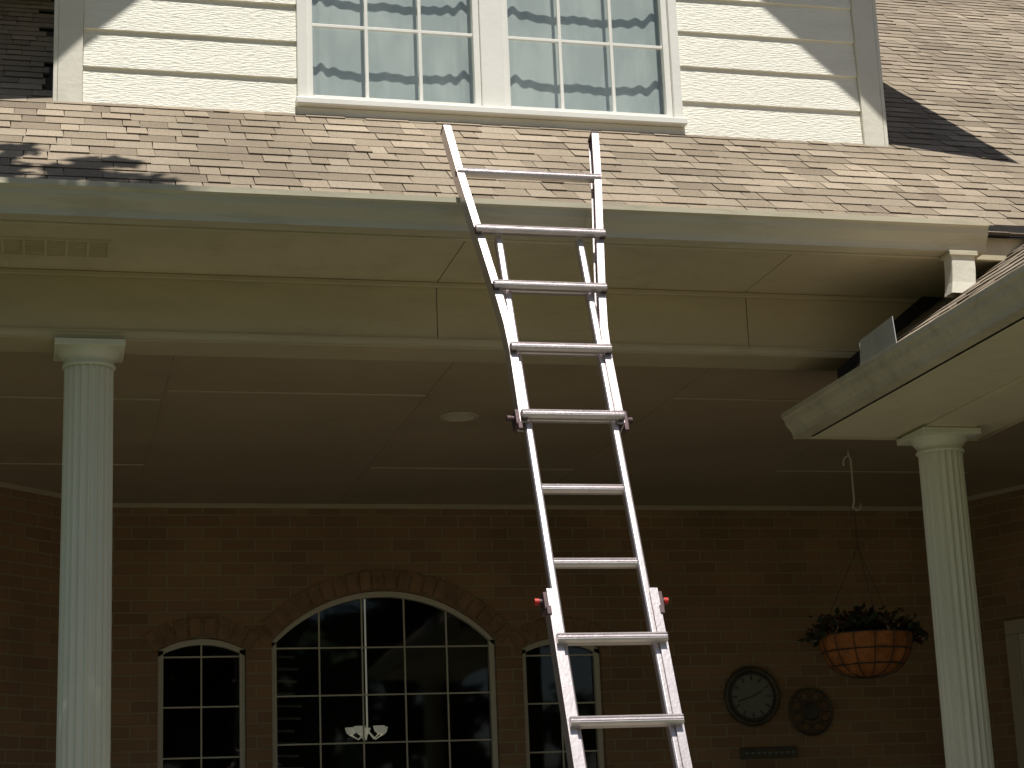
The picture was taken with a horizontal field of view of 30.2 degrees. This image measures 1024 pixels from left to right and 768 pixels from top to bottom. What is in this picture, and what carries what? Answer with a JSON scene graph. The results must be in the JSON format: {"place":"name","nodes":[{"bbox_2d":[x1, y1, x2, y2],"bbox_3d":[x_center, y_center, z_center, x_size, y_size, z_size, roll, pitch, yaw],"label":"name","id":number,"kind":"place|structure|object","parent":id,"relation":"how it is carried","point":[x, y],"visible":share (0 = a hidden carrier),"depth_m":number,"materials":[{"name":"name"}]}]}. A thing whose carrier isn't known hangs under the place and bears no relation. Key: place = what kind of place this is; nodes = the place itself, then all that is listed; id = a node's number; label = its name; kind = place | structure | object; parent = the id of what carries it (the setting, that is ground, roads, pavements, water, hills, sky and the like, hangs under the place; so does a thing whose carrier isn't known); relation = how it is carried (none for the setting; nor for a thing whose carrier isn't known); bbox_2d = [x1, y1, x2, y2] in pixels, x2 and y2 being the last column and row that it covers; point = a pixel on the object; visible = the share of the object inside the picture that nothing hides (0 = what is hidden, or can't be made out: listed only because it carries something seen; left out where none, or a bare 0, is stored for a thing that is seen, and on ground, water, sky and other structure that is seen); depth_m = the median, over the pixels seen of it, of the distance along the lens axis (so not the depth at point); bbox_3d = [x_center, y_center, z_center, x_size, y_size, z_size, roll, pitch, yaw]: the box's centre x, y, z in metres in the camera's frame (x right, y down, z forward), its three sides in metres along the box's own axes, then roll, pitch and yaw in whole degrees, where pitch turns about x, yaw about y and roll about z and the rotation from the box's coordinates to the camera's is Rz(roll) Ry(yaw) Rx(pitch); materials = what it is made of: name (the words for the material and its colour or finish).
{"place":"outdoors","nodes":[
{"label":"outdoors","id":0,"kind":"place"},
{"bbox_2d":[312,0,473,103],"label":"dormer curtain","id":1,"kind":"object","parent":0,"point":[339,63],"visible":0.72,"depth_m":9.14,"materials":[{"name":"white fabric"}]},
{"bbox_2d":[0,336,850,370],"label":"beam soffit trim","id":2,"kind":"structure","parent":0,"point":[337,351],"depth_m":8.22,"materials":[{"name":"beige wood"}]},
{"bbox_2d":[507,0,663,114],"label":"dormer curtain","id":3,"kind":"object","parent":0,"point":[534,74],"visible":0.69,"depth_m":9.38,"materials":[{"name":"white fabric"}]},
{"bbox_2d":[809,437,978,441],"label":"wing end trim","id":4,"kind":"structure","parent":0,"point":[858,438],"depth_m":8.79,"materials":[{"name":"beige wood"}]},
{"bbox_2d":[812,317,1023,437],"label":"wing soffit","id":5,"kind":"structure","parent":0,"point":[992,362],"depth_m":7.92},
{"bbox_2d":[851,244,1023,370],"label":"wing roof shingles","id":6,"kind":"object","parent":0,"point":[1012,261],"visible":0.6,"depth_m":7.91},
{"bbox_2d":[970,404,1023,438],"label":"beam","id":7,"kind":"structure","parent":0,"point":[1003,420],"depth_m":8.57,"materials":[{"name":"beige wood"}]},
{"bbox_2d":[978,418,1023,439],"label":"wing inner board","id":8,"kind":"object","parent":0,"point":[1002,428],"visible":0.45,"depth_m":8.71,"materials":[{"name":"brown wood"}]},
{"label":"ground","id":9,"kind":"structure","parent":0,"visible":0},
{"bbox_2d":[0,487,60,767],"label":"brick wall","id":10,"kind":"structure","parent":9,"relation":"on","point":[30,533],"depth_m":10.76,"materials":[{"name":"brown brick"}]},
{"bbox_2d":[110,508,945,767],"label":"brick wall","id":11,"kind":"structure","parent":9,"relation":"on","point":[739,589],"depth_m":12.06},
{"bbox_2d":[157,639,245,767],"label":"window frame","id":12,"kind":"object","parent":11,"relation":"attached to","point":[210,642],"visible":1,"depth_m":11.41,"materials":[{"name":"wood"}]},
{"bbox_2d":[163,645,239,767],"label":"window pane","id":13,"kind":"object","parent":12,"relation":"in","point":[181,726],"visible":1,"depth_m":11.41,"materials":[{"name":"glass"}]},
{"bbox_2d":[163,645,239,767],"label":"window muntins","id":14,"kind":"object","parent":12,"relation":"in","point":[200,707],"depth_m":11.40,"materials":[{"name":"wood"}]},
{"bbox_2d":[144,570,610,651],"bbox_3d":[-0.786,1.406,11.737,2.934,0.508,0.037,1,-14,-14],"label":"arch soldier course","id":15,"kind":"object","parent":11,"relation":"attached to","point":[281,616],"visible":0.94,"depth_m":11.72,"materials":[{"name":"brick"}]},
{"bbox_2d":[272,591,498,767],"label":"window frame","id":16,"kind":"object","parent":11,"relation":"attached to","point":[472,624],"visible":1,"depth_m":11.77,"materials":[{"name":"wood"}]},
{"bbox_2d":[276,598,491,767],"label":"window pane","id":17,"kind":"object","parent":16,"relation":"in","point":[341,674],"visible":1,"depth_m":11.70,"materials":[{"name":"glass"}]},
{"bbox_2d":[276,599,491,767],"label":"window muntins","id":18,"kind":"object","parent":16,"relation":"attached to","point":[363,695],"depth_m":11.69,"materials":[{"name":"wood"}]},
{"bbox_2d":[0,351,1023,506],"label":"porch ceiling","id":19,"kind":"structure","parent":11,"relation":"on","point":[208,447],"depth_m":10.11,"materials":[{"name":"paint"}]},
{"bbox_2d":[440,412,478,421],"bbox_3d":[-0.266,0.167,9.594,0.200,0.008,0.200,1,-14,-14],"label":"recessed ceiling light","id":20,"kind":"object","parent":19,"relation":"attached to","point":[459,416],"visible":1,"depth_m":9.59,"materials":[{"name":"paint"}]},
{"bbox_2d":[135,355,830,504],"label":"ceiling seams","id":21,"kind":"object","parent":19,"relation":"attached to","point":[385,446],"visible":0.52,"depth_m":9.94,"materials":[{"name":"paint"}]},
{"bbox_2d":[0,390,967,473],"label":"ceiling battens","id":22,"kind":"object","parent":19,"relation":"attached to","point":[210,391],"visible":0.91,"depth_m":9.44,"materials":[{"name":"paint"}]},
{"bbox_2d":[842,450,861,510],"bbox_3d":[1.929,0.549,10.771,0.097,0.355,0.012,1,-14,-14],"label":"plant hook","id":23,"kind":"object","parent":19,"relation":"hanging from","point":[851,469],"visible":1,"depth_m":10.77,"materials":[{"name":"paint"}]},
{"bbox_2d":[797,510,928,678],"bbox_3d":[1.944,1.166,10.594,0.735,0.948,0.576,-2,-14,-1],"label":"hanging flower basket","id":24,"kind":"object","parent":23,"relation":"hanging from","point":[866,645],"visible":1,"depth_m":10.39,"materials":[{"name":"brown wicker"}]},
{"bbox_2d":[0,481,1023,510],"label":"wall crown","id":25,"kind":"object","parent":11,"relation":"attached to","point":[467,506],"visible":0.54,"depth_m":12.04,"materials":[{"name":"paint"}]},
{"bbox_2d":[522,639,604,767],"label":"window frame","id":26,"kind":"object","parent":11,"relation":"attached to","point":[594,650],"visible":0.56,"depth_m":11.93,"materials":[{"name":"wood"}]},
{"bbox_2d":[526,645,597,767],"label":"window pane","id":27,"kind":"object","parent":26,"relation":"in","point":[544,722],"visible":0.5,"depth_m":11.93,"materials":[{"name":"glass"}]},
{"bbox_2d":[526,654,597,767],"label":"window muntins","id":28,"kind":"object","parent":26,"relation":"in","point":[562,751],"depth_m":11.89,"materials":[{"name":"wood"}]},
{"bbox_2d":[724,667,779,725],"bbox_3d":[1.533,1.999,12.134,0.380,0.380,0.057,1,-14,-14],"label":"wall clock","id":29,"kind":"object","parent":11,"relation":"attached to","point":[751,696],"depth_m":12.12,"materials":[{"name":"metal"}]},
{"bbox_2d":[740,746,797,758],"bbox_3d":[1.638,2.350,12.085,0.385,0.070,0.025,1,-14,-14],"label":"wall sign","id":30,"kind":"object","parent":11,"relation":"attached to","point":[767,752],"visible":1,"depth_m":12.07,"materials":[{"name":"metal"}]},
{"bbox_2d":[788,688,832,735],"bbox_3d":[1.921,2.111,12.212,0.308,0.308,0.037,1,-14,-14],"label":"wall ornament","id":31,"kind":"object","parent":11,"relation":"attached to","point":[808,712],"depth_m":12.20,"materials":[{"name":"metal"}]},
{"bbox_2d":[922,489,1023,767],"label":"brick wall","id":32,"kind":"structure","parent":9,"relation":"on","point":[997,529],"depth_m":12.15,"materials":[{"name":"brown brick"}]},
{"bbox_2d":[1004,618,1023,767],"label":"side door","id":33,"kind":"structure","parent":32,"relation":"attached to","point":[1014,628],"depth_m":11.94,"materials":[{"name":"paint"}]},
{"bbox_2d":[1018,633,1023,685],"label":"door leaf","id":34,"kind":"object","parent":33,"relation":"attached to","point":[1021,640],"visible":1,"depth_m":11.95,"materials":[{"name":"paint"}]},
{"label":"patio","id":35,"kind":"structure","parent":0,"visible":0},
{"bbox_2d":[440,123,691,767],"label":"extension ladder","id":36,"kind":"object","parent":35,"relation":"on","point":[524,416],"visible":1,"depth_m":6.88,"materials":[{"name":"metal"}]},
{"bbox_3d":[-1.621,3.310,7.047,0.340,0.050,0.340,1,-14,-14],"label":"plinth","id":37,"kind":"object","parent":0,"visible":0},
{"bbox_3d":[-1.624,3.246,7.063,0.320,0.082,0.320,1,-14,-14],"label":"base","id":38,"kind":"object","parent":37,"relation":"on","visible":0},
{"bbox_2d":[56,364,113,767],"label":"fluted shaft","id":39,"kind":"object","parent":38,"relation":"on","point":[83,737],"visible":1,"depth_m":7.61,"materials":[{"name":"paint"}]},
{"bbox_2d":[57,345,120,370],"bbox_3d":[-1.759,-0.093,7.889,0.262,0.070,0.262,1,-14,-14],"label":"capital","id":40,"kind":"object","parent":39,"relation":"on","point":[88,354],"visible":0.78,"depth_m":7.80,"materials":[{"name":"paint"}]},
{"bbox_2d":[54,337,125,362],"bbox_3d":[-1.761,-0.141,7.901,0.286,0.028,0.286,1,-14,-14],"label":"abacus","id":41,"kind":"object","parent":40,"relation":"on","point":[63,342],"visible":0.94,"depth_m":7.78,"materials":[{"name":"paint"}]},
{"bbox_3d":[2.086,3.379,7.934,0.340,0.050,0.340,1,-14,-14],"label":"plinth","id":42,"kind":"object","parent":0,"visible":0},
{"bbox_3d":[2.083,3.315,7.950,0.320,0.082,0.320,1,-14,-14],"label":"base","id":43,"kind":"object","parent":42,"relation":"on","visible":0},
{"bbox_2d":[918,450,994,767],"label":"fluted shaft","id":44,"kind":"object","parent":43,"relation":"on","point":[966,729],"visible":1,"depth_m":8.44,"materials":[{"name":"paint"}]},
{"bbox_2d":[910,433,967,456],"bbox_3d":[1.961,0.290,8.699,0.262,0.070,0.262,1,-14,-14],"label":"capital","id":45,"kind":"object","parent":44,"relation":"on","point":[933,442],"visible":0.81,"depth_m":8.61,"materials":[{"name":"paint"}]},
{"bbox_2d":[897,427,980,445],"bbox_3d":[1.959,0.242,8.711,0.286,0.028,0.286,1,-14,-14],"label":"abacus","id":46,"kind":"object","parent":45,"relation":"on","point":[970,432],"visible":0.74,"depth_m":8.59,"materials":[{"name":"paint"}]},
{"bbox_2d":[901,375,1023,437],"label":"wing beam","id":47,"kind":"structure","parent":46,"relation":"on","point":[996,402],"depth_m":8.24,"materials":[{"name":"beige wood"}]},
{"bbox_3d":[2.915,-0.737,4.910,0.286,0.028,0.286,1,-14,-14],"label":"abacus","id":48,"kind":"object","parent":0,"visible":0},
{"bbox_3d":[4.660,-1.272,8.303,6.230,2.257,5.800,1,-14,-14],"label":"wing","id":49,"kind":"object","parent":48,"relation":"on","visible":0},
{"bbox_2d":[0,327,858,356],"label":"beam moulding","id":50,"kind":"object","parent":49,"relation":"attached to","point":[127,334],"depth_m":8.07,"materials":[{"name":"beige wood"}]},
{"bbox_2d":[0,273,436,338],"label":"beam board","id":51,"kind":"object","parent":50,"relation":"on","point":[102,303],"visible":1,"depth_m":7.95,"materials":[{"name":"paint"}]},
{"bbox_2d":[0,224,463,281],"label":"soffit panel","id":52,"kind":"structure","parent":51,"relation":"on","point":[215,253],"depth_m":7.73,"materials":[{"name":"paint"}]},
{"bbox_2d":[0,236,111,257],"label":"soffit vent","id":53,"kind":"object","parent":52,"relation":"attached to","point":[69,247],"visible":1,"depth_m":7.52,"materials":[{"name":"metal"}]},
{"bbox_2d":[0,268,919,302],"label":"beam frieze","id":54,"kind":"object","parent":51,"relation":"attached to","point":[404,283],"depth_m":8.14,"materials":[{"name":"paint"}]},
{"bbox_2d":[436,288,748,346],"bbox_3d":[0.338,-0.261,8.462,1.419,0.272,0.244,1,-14,-14],"label":"beam board","id":55,"kind":"object","parent":50,"relation":"on","point":[642,319],"visible":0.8,"depth_m":8.36,"materials":[{"name":"paint"}]},
{"bbox_2d":[437,242,790,292],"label":"soffit panel","id":56,"kind":"structure","parent":55,"relation":"on","point":[665,269],"depth_m":8.09,"materials":[{"name":"paint"}]},
{"bbox_2d":[744,254,998,297],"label":"soffit panel","id":57,"kind":"structure","parent":55,"relation":"on","point":[850,276],"depth_m":8.38,"materials":[{"name":"paint"}]},
{"bbox_2d":[745,298,913,349],"bbox_3d":[3.913,-0.188,9.343,5.940,0.272,0.244,1,-14,-14],"label":"beam board","id":58,"kind":"object","parent":50,"relation":"on","point":[797,323],"visible":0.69,"depth_m":8.59,"materials":[{"name":"paint"}]},
{"bbox_2d":[2,0,1023,238],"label":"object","id":59,"kind":"structure","parent":49,"relation":"on","point":[49,77],"depth_m":9.03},
{"bbox_2d":[57,23,83,99],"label":"dormer wall","id":60,"kind":"structure","parent":59,"relation":"on","point":[83,42],"depth_m":8.70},
{"bbox_2d":[53,0,58,100],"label":"dormer corner return","id":61,"kind":"object","parent":60,"relation":"attached to","point":[55,57],"visible":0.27,"depth_m":8.61,"materials":[{"name":"white wood"}]},
{"bbox_2d":[57,0,83,101],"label":"dormer corner trim","id":62,"kind":"structure","parent":60,"relation":"attached to","point":[70,54],"depth_m":8.62,"materials":[{"name":"paint"}]},
{"bbox_2d":[306,0,481,105],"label":"dormer window sash","id":63,"kind":"object","parent":60,"relation":"in","point":[474,35],"visible":0.8,"depth_m":9.04,"materials":[{"name":"white wood"}]},
{"bbox_2d":[83,0,862,143],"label":"dormer lap siding","id":64,"kind":"object","parent":60,"relation":"attached to","point":[776,69],"visible":0.99,"depth_m":9.33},
{"bbox_2d":[295,0,682,117],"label":"dormer window casing","id":65,"kind":"object","parent":60,"relation":"attached to","point":[491,54],"visible":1,"depth_m":9.12,"materials":[{"name":"white wood"}]},
{"bbox_2d":[297,106,683,134],"bbox_3d":[-0.084,-1.248,9.064,1.891,0.043,0.042,1,-14,-14],"label":"dormer window apron","id":66,"kind":"object","parent":60,"relation":"attached to","point":[482,120],"visible":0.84,"depth_m":9.04,"materials":[{"name":"beige wood"}]},
{"bbox_2d":[295,96,687,127],"bbox_3d":[-0.084,-1.288,9.069,1.911,0.034,0.112,1,-14,-14],"label":"dormer window sill","id":67,"kind":"structure","parent":60,"relation":"attached to","point":[374,105],"depth_m":9.01,"materials":[{"name":"white wood"}]},
{"bbox_2d":[501,0,672,116],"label":"dormer window sash","id":68,"kind":"object","parent":60,"relation":"in","point":[663,47],"visible":0.77,"depth_m":9.28,"materials":[{"name":"white wood"}]},
{"bbox_2d":[850,0,884,145],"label":"dormer corner trim","id":69,"kind":"structure","parent":60,"relation":"attached to","point":[868,88],"depth_m":9.59,"materials":[{"name":"paint"}]},
{"bbox_2d":[872,0,888,146],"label":"dormer corner return","id":70,"kind":"object","parent":69,"relation":"attached to","point":[880,73],"visible":0.12,"depth_m":9.61,"materials":[{"name":"white wood"}]},
{"bbox_2d":[0,177,988,257],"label":"rain gutter","id":71,"kind":"object","parent":59,"relation":"attached to","point":[53,200],"visible":0.89,"depth_m":7.53,"materials":[{"name":"paint"}]},
{"bbox_2d":[0,0,1023,235],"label":"roof shingles","id":72,"kind":"object","parent":59,"relation":"on","point":[953,77],"visible":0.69,"depth_m":8.64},
{"bbox_2d":[0,219,1023,261],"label":"fascia","id":73,"kind":"structure","parent":59,"relation":"attached to","point":[998,249],"depth_m":7.71,"materials":[{"name":"paint"}]},
{"bbox_2d":[988,225,1023,238],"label":"drip edge","id":74,"kind":"object","parent":59,"relation":"on","point":[1013,229],"visible":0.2,"depth_m":8.21,"materials":[{"name":"grey metal"}]},
{"bbox_2d":[837,296,943,378],"bbox_3d":[1.838,-0.332,8.703,0.780,0.677,0.035,1,-14,-14],"label":"roof flashing","id":75,"kind":"object","parent":49,"relation":"on","point":[916,309],"visible":0.43,"depth_m":8.67,"materials":[{"name":"black metal"}]},
{"bbox_2d":[781,265,1023,438],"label":"rain gutter","id":76,"kind":"object","parent":49,"relation":"attached to","point":[985,313],"visible":1,"depth_m":7.53,"materials":[{"name":"paint"}]},
{"bbox_2d":[859,316,896,364],"bbox_3d":[1.524,-0.171,7.809,0.052,0.130,0.370,1,-14,-14],"label":"gutter splash guard","id":77,"kind":"object","parent":76,"relation":"on","point":[878,340],"visible":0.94,"depth_m":7.78,"materials":[{"name":"metal"}]},
{"bbox_2d":[940,250,977,297],"bbox_3d":[1.907,-0.466,8.071,0.135,0.189,0.093,1,-14,-14],"label":"downspout","id":78,"kind":"object","parent":49,"relation":"attached to","point":[960,271],"visible":0.95,"depth_m":8.04,"materials":[{"name":"paint"}]}
]}

